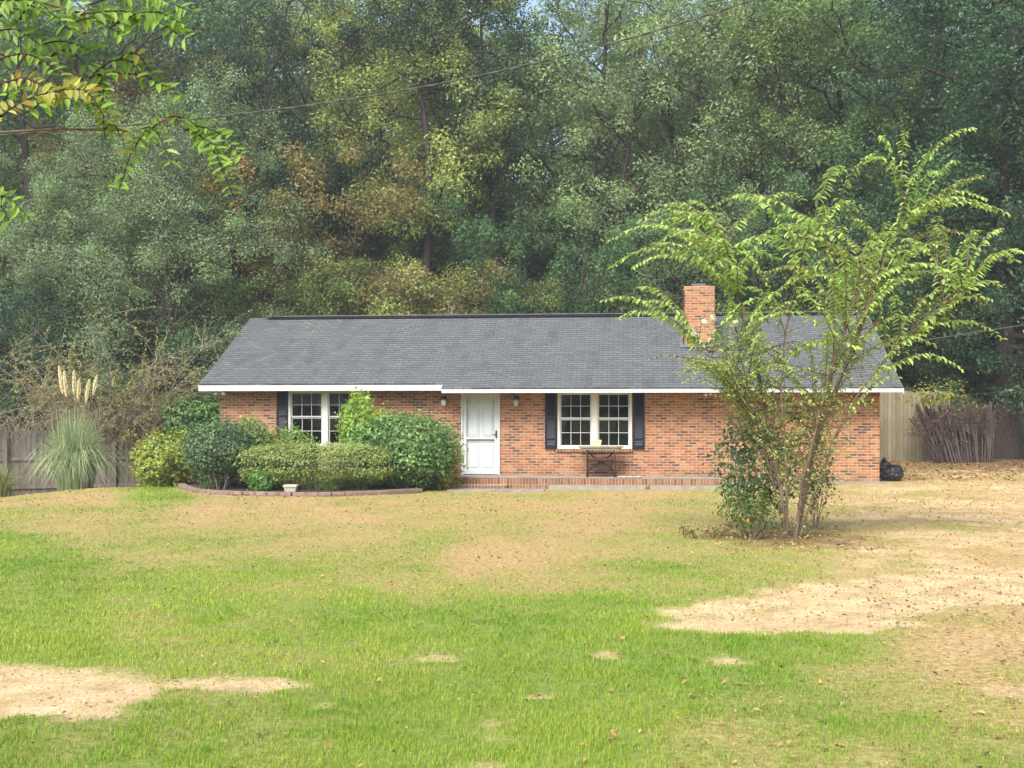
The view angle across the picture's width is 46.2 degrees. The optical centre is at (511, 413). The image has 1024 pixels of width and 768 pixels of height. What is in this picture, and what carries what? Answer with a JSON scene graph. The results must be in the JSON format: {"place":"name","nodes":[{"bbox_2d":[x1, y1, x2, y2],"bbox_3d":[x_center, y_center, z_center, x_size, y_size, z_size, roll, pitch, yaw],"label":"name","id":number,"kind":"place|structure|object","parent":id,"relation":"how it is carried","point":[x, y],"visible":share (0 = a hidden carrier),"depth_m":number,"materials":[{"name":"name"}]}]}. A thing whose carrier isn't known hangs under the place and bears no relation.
{"place":"outdoors","nodes":[
{"label":"outdoors","id":0,"kind":"place"},
{"bbox_2d":[0,0,753,135],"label":"overhead cable","id":1,"kind":"object","parent":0,"point":[488,73],"visible":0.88,"depth_m":12.99,"materials":[{"name":"black rubber"}]},
{"bbox_2d":[446,488,545,491],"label":"path","id":2,"kind":"structure","parent":0,"point":[493,490],"depth_m":27.97,"materials":[{"name":"concrete"}]},
{"bbox_2d":[0,374,1023,767],"bbox_3d":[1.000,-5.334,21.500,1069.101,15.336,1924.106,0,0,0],"label":"ground","id":3,"kind":"structure","parent":0,"point":[998,554],"depth_m":10.32,"materials":[{"name":"green plant"}]},
{"bbox_2d":[0,458,22,496],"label":"grass tuft","id":4,"kind":"object","parent":3,"relation":"on","point":[4,487],"visible":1,"depth_m":28.45,"materials":[{"name":"green plant"}]},
{"bbox_2d":[0,340,93,496],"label":"bare thicket","id":5,"kind":"object","parent":3,"relation":"on","point":[31,414],"visible":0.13,"depth_m":33.71,"materials":[{"name":"brown plant"}]},
{"bbox_2d":[0,362,112,491],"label":"dark shrub","id":6,"kind":"object","parent":3,"relation":"on","point":[17,394],"visible":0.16,"depth_m":34.50,"materials":[{"name":"green plant"}]},
{"bbox_2d":[0,283,120,491],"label":"broadleaf tree","id":7,"kind":"object","parent":3,"relation":"on","point":[20,305],"visible":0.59,"depth_m":34.65,"materials":[{"name":"green plant"}]},
{"bbox_2d":[0,0,124,259],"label":"broadleaf tree","id":8,"kind":"object","parent":3,"relation":"on","point":[12,71],"visible":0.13,"depth_m":51.06,"materials":[{"name":"green plant"}]},
{"bbox_2d":[0,427,149,495],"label":"board fence","id":9,"kind":"object","parent":3,"relation":"on","point":[15,450],"visible":0.34,"depth_m":31.90,"materials":[{"name":"grey wood"}]},
{"bbox_2d":[0,405,160,442],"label":"dead vines","id":10,"kind":"object","parent":9,"relation":"on","point":[118,417],"visible":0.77,"depth_m":31.99,"materials":[{"name":"brown plant"}]},
{"bbox_2d":[18,365,133,490],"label":"pampas grass","id":11,"kind":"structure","parent":3,"relation":"on","point":[74,458],"depth_m":29.32,"materials":[{"name":"leaves"},{"name":"dry feathery plumes"}]},
{"bbox_2d":[0,145,197,426],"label":"broadleaf tree","id":12,"kind":"object","parent":3,"relation":"on","point":[20,279],"visible":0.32,"depth_m":36.87,"materials":[{"name":"green plant"}]},
{"bbox_2d":[2,0,233,461],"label":"broadleaf tree","id":13,"kind":"object","parent":3,"relation":"on","point":[123,94],"visible":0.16,"depth_m":49.07,"materials":[{"name":"green plant"}]},
{"bbox_2d":[0,290,251,487],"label":"bare thicket","id":14,"kind":"object","parent":3,"relation":"on","point":[46,395],"visible":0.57,"depth_m":32.51,"materials":[{"name":"brown plant"}]},
{"bbox_2d":[0,0,255,232],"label":"overhanging tree","id":15,"kind":"object","parent":3,"relation":"on","point":[154,18],"visible":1,"depth_m":4.51,"materials":[{"name":"green plant"}]},
{"bbox_2d":[38,343,219,472],"bbox_3d":[-9.718,0.081,33.926,7.359,4.207,4.375,0,0,0],"label":"twiggy shrub","id":16,"kind":"object","parent":3,"relation":"on","point":[153,390],"visible":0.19,"depth_m":33.31,"materials":[{"name":"brown plant"}]},
{"bbox_2d":[87,372,171,478],"bbox_3d":[-10.852,0.406,34.309,2.635,3.390,2.159,0,0,0],"label":"juniper shrub","id":17,"kind":"object","parent":3,"relation":"on","point":[125,391],"visible":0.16,"depth_m":33.98,"materials":[{"name":"green plant"}]},
{"bbox_2d":[0,0,264,476],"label":"broadleaf tree","id":18,"kind":"object","parent":3,"relation":"on","point":[11,122],"visible":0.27,"depth_m":40.55,"materials":[{"name":"green plant"}]},
{"bbox_2d":[82,313,231,461],"bbox_3d":[-11.070,-0.529,37.553,4.896,5.485,4.656,0,0,18],"label":"broadleaf tree","id":19,"kind":"object","parent":3,"relation":"on","point":[137,347],"visible":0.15,"depth_m":36.62,"materials":[{"name":"green plant"}]},
{"bbox_2d":[127,427,200,486],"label":"yellow shrub","id":20,"kind":"object","parent":3,"relation":"on","point":[162,468],"visible":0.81,"depth_m":29.01,"materials":[{"name":"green plant"}]},
{"bbox_2d":[0,54,343,436],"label":"broadleaf tree","id":21,"kind":"object","parent":3,"relation":"on","point":[164,229],"visible":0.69,"depth_m":35.19,"materials":[{"name":"green plant"}]},
{"bbox_2d":[0,0,358,361],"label":"broadleaf tree","id":22,"kind":"object","parent":3,"relation":"on","point":[275,101],"visible":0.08,"depth_m":51.06,"materials":[{"name":"green plant"}]},
{"bbox_2d":[154,390,219,481],"bbox_3d":[-8.662,0.656,33.252,2.499,2.672,1.922,0,0,0],"label":"laurel shrub","id":23,"kind":"object","parent":3,"relation":"on","point":[196,418],"visible":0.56,"depth_m":32.64,"materials":[{"name":"green plant"}]},
{"bbox_2d":[142,314,236,479],"bbox_3d":[-8.570,-0.401,35.791,4.407,4.936,4.190,0,0,-28],"label":"broadleaf tree","id":24,"kind":"object","parent":3,"relation":"on","point":[166,322],"visible":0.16,"depth_m":34.81,"materials":[{"name":"green plant"}]},
{"bbox_2d":[174,257,378,370],"bbox_3d":[-7.301,-1.579,38.563,6.120,6.856,5.820,0,0,33],"label":"broadleaf tree","id":25,"kind":"object","parent":3,"relation":"on","point":[311,303],"visible":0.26,"depth_m":37.41,"materials":[{"name":"green plant"}]},
{"bbox_2d":[130,0,440,315],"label":"broadleaf tree","id":26,"kind":"object","parent":3,"relation":"on","point":[352,37],"visible":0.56,"depth_m":42.10,"materials":[{"name":"green plant"}]},
{"bbox_2d":[283,484,298,491],"bbox_3d":[-4.899,1.696,26.600,0.304,0.255,0.304,0,0,0],"label":"stone planter","id":27,"kind":"object","parent":3,"relation":"on","point":[290,487],"visible":0.68,"depth_m":26.47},
{"bbox_2d":[177,483,421,496],"bbox_3d":[-5.419,1.767,27.314,6.421,0.178,2.268,0,0,18],"label":"garden edging","id":28,"kind":"object","parent":3,"relation":"on","point":[186,487],"visible":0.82,"depth_m":26.37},
{"bbox_2d":[188,119,430,317],"bbox_3d":[-6.751,-3.679,40.147,9.038,10.885,9.549,0,0,-29],"label":"broadleaf tree","id":29,"kind":"object","parent":3,"relation":"on","point":[394,201],"visible":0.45,"depth_m":38.65,"materials":[{"name":"green plant"}]},
{"bbox_2d":[182,481,436,492],"bbox_3d":[-5.064,1.808,28.461,6.639,0.185,4.539,0,0,0],"label":"flower bed","id":30,"kind":"object","parent":3,"relation":"on","point":[274,489],"visible":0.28,"depth_m":27.62,"materials":[{"name":"brown soil"}]},
{"bbox_2d":[197,474,212,488],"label":"liriope clump","id":31,"kind":"object","parent":30,"relation":"on","point":[205,486],"visible":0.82,"depth_m":27.26,"materials":[{"name":"green plant"}]},
{"bbox_2d":[176,414,256,488],"bbox_3d":[-6.731,0.914,27.489,1.909,1.850,1.602,0,0,0],"label":"rounded shrub","id":32,"kind":"object","parent":30,"relation":"on","point":[204,451],"visible":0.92,"depth_m":27.15,"materials":[{"name":"green plant"}]},
{"bbox_2d":[224,413,273,485],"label":"rounded shrub","id":33,"kind":"object","parent":30,"relation":"on","point":[260,435],"visible":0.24,"depth_m":28.45,"materials":[{"name":"green plant"}]},
{"bbox_2d":[178,456,336,485],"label":"shrub","id":34,"kind":"object","parent":30,"relation":"on","point":[233,479],"visible":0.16,"depth_m":28.70,"materials":[{"name":"green plant"}]},
{"bbox_2d":[246,468,278,490],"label":"leafy plant","id":35,"kind":"object","parent":30,"relation":"on","point":[264,483],"visible":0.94,"depth_m":26.70,"materials":[{"name":"green plant"}]},
{"bbox_2d":[237,445,289,489],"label":"clipped shrub","id":36,"kind":"object","parent":30,"relation":"on","point":[249,463],"visible":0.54,"depth_m":26.89,"materials":[{"name":"green plant"}]},
{"bbox_2d":[257,420,321,466],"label":"leafy shrub","id":37,"kind":"object","parent":30,"relation":"on","point":[292,435],"visible":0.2,"depth_m":28.84,"materials":[{"name":"green plant"}]},
{"bbox_2d":[233,440,401,488],"bbox_3d":[-4.486,1.206,27.495,3.970,1.296,1.709,0,0,0],"label":"clipped hedge","id":38,"kind":"object","parent":30,"relation":"on","point":[298,474],"visible":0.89,"depth_m":26.96,"materials":[{"name":"green plant"}]},
{"bbox_2d":[314,479,348,490],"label":"liriope clump","id":39,"kind":"object","parent":30,"relation":"on","point":[331,487],"visible":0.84,"depth_m":26.92,"materials":[{"name":"green plant"}]},
{"bbox_2d":[334,387,376,485],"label":"upright shrub","id":40,"kind":"object","parent":30,"relation":"on","point":[351,417],"visible":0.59,"depth_m":28.36,"materials":[{"name":"green plant"}]},
{"bbox_2d":[352,483,368,489],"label":"liriope clump","id":41,"kind":"object","parent":30,"relation":"on","point":[357,487],"visible":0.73,"depth_m":27.20,"materials":[{"name":"green plant"}]},
{"bbox_2d":[359,400,398,442],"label":"upright shrub","id":42,"kind":"object","parent":30,"relation":"on","point":[376,412],"visible":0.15,"depth_m":28.77,"materials":[{"name":"green plant"}]},
{"bbox_2d":[337,404,468,488],"bbox_3d":[-2.587,0.803,28.313,3.115,2.070,2.546,0,0,0],"label":"camellia shrub","id":43,"kind":"object","parent":30,"relation":"on","point":[409,464],"visible":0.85,"depth_m":27.71,"materials":[{"name":"green plant"}]},
{"bbox_2d":[177,0,550,292],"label":"broadleaf tree","id":44,"kind":"object","parent":3,"relation":"on","point":[350,7],"visible":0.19,"depth_m":49.72,"materials":[{"name":"green plant"}]},
{"bbox_2d":[274,246,461,315],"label":"broadleaf tree","id":45,"kind":"object","parent":3,"relation":"on","point":[322,271],"visible":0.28,"depth_m":37.14,"materials":[{"name":"green plant"}]},
{"bbox_2d":[263,0,538,314],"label":"broadleaf tree","id":46,"kind":"object","parent":3,"relation":"on","point":[409,99],"visible":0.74,"depth_m":42.73,"materials":[{"name":"green plant"}]},
{"bbox_2d":[341,255,516,314],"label":"broadleaf tree","id":47,"kind":"object","parent":3,"relation":"on","point":[398,290],"visible":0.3,"depth_m":37.28,"materials":[{"name":"green plant"}]},
{"bbox_2d":[345,0,526,296],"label":"broadleaf tree","id":48,"kind":"object","parent":3,"relation":"on","point":[415,130],"visible":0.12,"depth_m":52.31,"materials":[{"name":"green plant"}]},
{"bbox_2d":[418,434,468,489],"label":"leggy shrub","id":49,"kind":"object","parent":3,"relation":"on","point":[449,479],"visible":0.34,"depth_m":28.64,"materials":[{"name":"green plant"}]},
{"bbox_2d":[385,247,567,314],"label":"broadleaf tree","id":50,"kind":"object","parent":3,"relation":"on","point":[446,288],"visible":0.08,"depth_m":39.16,"materials":[{"name":"green plant"}]},
{"bbox_2d":[382,0,582,287],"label":"broadleaf tree","id":51,"kind":"object","parent":3,"relation":"on","point":[489,179],"visible":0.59,"depth_m":43.30,"materials":[{"name":"green plant"}]},
{"bbox_2d":[0,0,1023,432],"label":"distant woodland","id":52,"kind":"object","parent":3,"relation":"on","point":[534,264],"visible":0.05,"depth_m":51.93,"materials":[{"name":"green plant"}]},
{"bbox_2d":[0,460,1023,767],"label":"fallen leaves","id":53,"kind":"object","parent":3,"relation":"on","point":[610,740],"visible":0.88,"depth_m":13.18,"materials":[{"name":"plant"}]},
{"bbox_2d":[395,180,651,313],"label":"broadleaf tree","id":54,"kind":"object","parent":3,"relation":"on","point":[450,252],"visible":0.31,"depth_m":41.41,"materials":[{"name":"green plant"}]},
{"bbox_2d":[198,284,903,489],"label":"brick house","id":55,"kind":"structure","parent":3,"relation":"on","point":[530,401],"depth_m":30.21,"materials":[{"name":"brick"}]},
{"bbox_2d":[288,391,361,449],"bbox_3d":[-4.741,0.152,30.534,1.983,1.519,0.195,0,0,6],"label":"window","id":56,"kind":"structure","parent":55,"relation":"in","point":[295,398],"depth_m":30.56,"materials":[{"name":"white paint"}]},
{"bbox_2d":[463,395,497,473],"bbox_3d":[-0.795,0.513,30.075,0.877,1.995,0.077,0,0,6],"label":"storm door","id":57,"kind":"structure","parent":55,"relation":"in","point":[467,471],"depth_m":30.08,"materials":[{"name":"white paint"}]},
{"bbox_2d":[467,398,494,468],"bbox_3d":[-0.779,0.513,30.163,0.877,1.995,0.052,0,0,6],"label":"door","id":58,"kind":"structure","parent":55,"relation":"in","point":[480,411],"depth_m":30.15,"materials":[{"name":"white wood"}]},
{"bbox_2d":[556,393,633,451],"bbox_3d":[2.055,0.186,29.819,1.922,1.511,0.145,0,0,6],"label":"window","id":59,"kind":"structure","parent":55,"relation":"in","point":[594,418],"depth_m":29.78,"materials":[{"name":"white paint"}]},
{"bbox_2d":[578,446,623,476],"bbox_3d":[2.175,1.166,29.327,1.100,0.755,0.444,0,0,6],"label":"sewing table","id":60,"kind":"object","parent":55,"relation":"on","point":[588,448],"visible":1,"depth_m":29.18,"materials":[{"name":"metal"}]},
{"bbox_2d":[593,440,601,445],"bbox_3d":[2.083,0.711,29.316,0.212,0.150,0.212,0,0,6],"label":"yellow planter","id":61,"kind":"object","parent":60,"relation":"on","point":[596,442],"visible":1,"depth_m":29.22,"materials":[{"name":"metal"}]},
{"bbox_2d":[884,325,1023,346],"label":"overhead cable","id":62,"kind":"object","parent":55,"relation":"attached to","point":[965,333],"visible":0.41,"depth_m":33.99,"materials":[{"name":"black rubber"}]},
{"bbox_2d":[436,23,679,282],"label":"broadleaf tree","id":63,"kind":"object","parent":3,"relation":"on","point":[574,161],"visible":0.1,"depth_m":53.69,"materials":[{"name":"green plant"}]},
{"bbox_2d":[447,197,691,313],"bbox_3d":[1.827,-2.600,38.587,7.730,8.811,7.316,0,0,4],"label":"broadleaf tree","id":64,"kind":"object","parent":3,"relation":"on","point":[614,274],"visible":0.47,"depth_m":37.62,"materials":[{"name":"green plant"}]},
{"bbox_2d":[415,0,774,301],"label":"broadleaf tree","id":65,"kind":"object","parent":3,"relation":"on","point":[584,115],"visible":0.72,"depth_m":43.31,"materials":[{"name":"green plant"}]},
{"bbox_2d":[463,0,873,284],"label":"broadleaf tree","id":66,"kind":"object","parent":3,"relation":"on","point":[586,5],"visible":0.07,"depth_m":53.19,"materials":[{"name":"green plant"}]},
{"bbox_2d":[551,174,801,312],"bbox_3d":[5.418,-3.438,40.683,8.608,10.366,9.095,0,0,-21],"label":"broadleaf tree","id":67,"kind":"object","parent":3,"relation":"on","point":[606,292],"visible":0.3,"depth_m":39.44,"materials":[{"name":"green plant"}]},
{"bbox_2d":[557,0,858,285],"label":"broadleaf tree","id":68,"kind":"object","parent":3,"relation":"on","point":[669,113],"visible":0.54,"depth_m":43.34,"materials":[{"name":"green plant"}]},
{"bbox_2d":[679,522,763,538],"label":"dry weeds","id":69,"kind":"object","parent":3,"relation":"on","point":[692,532],"visible":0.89,"depth_m":16.53,"materials":[{"name":"brown plant"}]},
{"bbox_2d":[712,488,777,539],"bbox_3d":[3.188,1.370,16.401,0.838,0.730,1.116,0,0,-23],"label":"sucker growth","id":70,"kind":"object","parent":3,"relation":"on","point":[754,520],"visible":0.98,"depth_m":16.22,"materials":[{"name":"green plant"}]},
{"bbox_2d":[698,405,814,526],"bbox_3d":[3.557,0.695,17.607,1.574,2.070,1.527,0,0,37],"label":"privet shrub","id":71,"kind":"object","parent":3,"relation":"on","point":[743,485],"visible":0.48,"depth_m":17.50,"materials":[{"name":"green plant"}]},
{"bbox_2d":[630,153,935,311],"bbox_3d":[8.964,-3.601,40.104,8.608,10.366,9.095,0,0,42],"label":"broadleaf tree","id":72,"kind":"object","parent":3,"relation":"on","point":[800,185],"visible":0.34,"depth_m":39.24,"materials":[{"name":"green plant"}]},
{"bbox_2d":[643,0,923,230],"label":"broadleaf tree","id":73,"kind":"object","parent":3,"relation":"on","point":[845,88],"visible":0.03,"depth_m":55.41,"materials":[{"name":"green plant"}]},
{"bbox_2d":[671,0,914,309],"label":"broadleaf tree","id":74,"kind":"object","parent":3,"relation":"on","point":[757,80],"visible":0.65,"depth_m":43.47,"materials":[{"name":"green plant"}]},
{"bbox_2d":[727,481,890,485],"bbox_3d":[7.157,1.825,29.112,3.921,0.350,0.240,0,0,6],"label":"foundation strip","id":75,"kind":"object","parent":3,"relation":"on","point":[869,483],"visible":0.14,"depth_m":28.91,"materials":[{"name":"concrete"}]},
{"bbox_2d":[600,127,1023,538],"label":"crape myrtle","id":76,"kind":"object","parent":3,"relation":"on","point":[737,388],"visible":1,"depth_m":16.22,"materials":[{"name":"green plant"}]},
{"bbox_2d":[794,425,841,528],"bbox_3d":[4.544,0.946,17.870,0.718,1.571,1.045,0,0,0],"label":"privet shrub","id":77,"kind":"object","parent":3,"relation":"on","point":[817,496],"visible":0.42,"depth_m":17.85,"materials":[{"name":"green plant"}]},
{"bbox_2d":[704,0,999,310],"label":"broadleaf tree","id":78,"kind":"object","parent":3,"relation":"on","point":[839,107],"visible":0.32,"depth_m":44.62,"materials":[{"name":"green plant"}]},
{"bbox_2d":[738,198,975,350],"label":"broadleaf tree","id":79,"kind":"object","parent":3,"relation":"on","point":[856,210],"visible":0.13,"depth_m":40.36,"materials":[{"name":"green plant"}]},
{"bbox_2d":[745,0,1023,239],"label":"broadleaf tree","id":80,"kind":"object","parent":3,"relation":"on","point":[831,102],"visible":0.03,"depth_m":53.66,"materials":[{"name":"green plant"}]},
{"bbox_2d":[880,457,903,480],"bbox_3d":[9.493,1.383,30.189,0.711,0.583,0.589,0,0,0],"label":"garbage bag","id":81,"kind":"object","parent":3,"relation":"on","point":[889,471],"visible":0.96,"depth_m":30.00,"materials":[{"name":"black plastic"}]},
{"bbox_2d":[825,272,977,430],"bbox_3d":[12.507,-1.577,39.645,5.508,6.170,5.238,0,0,44],"label":"broadleaf tree","id":82,"kind":"object","parent":3,"relation":"on","point":[913,348],"visible":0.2,"depth_m":38.36,"materials":[{"name":"green plant"}]},
{"bbox_2d":[880,391,949,460],"bbox_3d":[12.199,0.468,36.770,2.905,2.346,0.190,0,0,-20],"label":"privacy fence","id":83,"kind":"object","parent":3,"relation":"on","point":[897,443],"visible":0.4,"depth_m":36.56,"materials":[{"name":"beige wood"}]},
{"bbox_2d":[814,0,1023,458],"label":"evergreen tree","id":84,"kind":"object","parent":3,"relation":"on","point":[1004,365],"visible":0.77,"depth_m":37.57,"materials":[{"name":"green plant"}]},
{"bbox_2d":[834,0,1023,441],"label":"broadleaf tree","id":85,"kind":"object","parent":3,"relation":"on","point":[898,97],"visible":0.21,"depth_m":43.59,"materials":[{"name":"green plant"}]},
{"bbox_2d":[850,2,1023,319],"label":"broadleaf tree","id":86,"kind":"object","parent":3,"relation":"on","point":[948,105],"visible":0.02,"depth_m":55.29,"materials":[{"name":"green plant"}]},
{"bbox_2d":[893,377,985,463],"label":"yellow leaved branches","id":87,"kind":"object","parent":3,"relation":"on","point":[933,399],"visible":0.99,"depth_m":35.38,"materials":[{"name":"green plant"}]},
{"bbox_2d":[901,386,1000,462],"bbox_3d":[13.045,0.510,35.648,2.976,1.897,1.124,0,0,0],"label":"cut stalks","id":88,"kind":"object","parent":3,"relation":"on","point":[990,427],"visible":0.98,"depth_m":35.62,"materials":[{"name":"brown plant"}]},
{"bbox_2d":[892,285,1023,455],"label":"broadleaf tree","id":89,"kind":"object","parent":3,"relation":"on","point":[981,338],"visible":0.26,"depth_m":38.98,"materials":[{"name":"green plant"}]},
{"bbox_2d":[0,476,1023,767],"bbox_3d":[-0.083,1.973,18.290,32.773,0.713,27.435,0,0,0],"label":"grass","id":90,"kind":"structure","parent":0,"point":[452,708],"depth_m":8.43,"materials":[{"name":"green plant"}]},
{"bbox_2d":[0,0,1023,360],"label":"sky","id":91,"kind":"structure","parent":0,"point":[533,2],"materials":[{"name":"white"}]}
]}

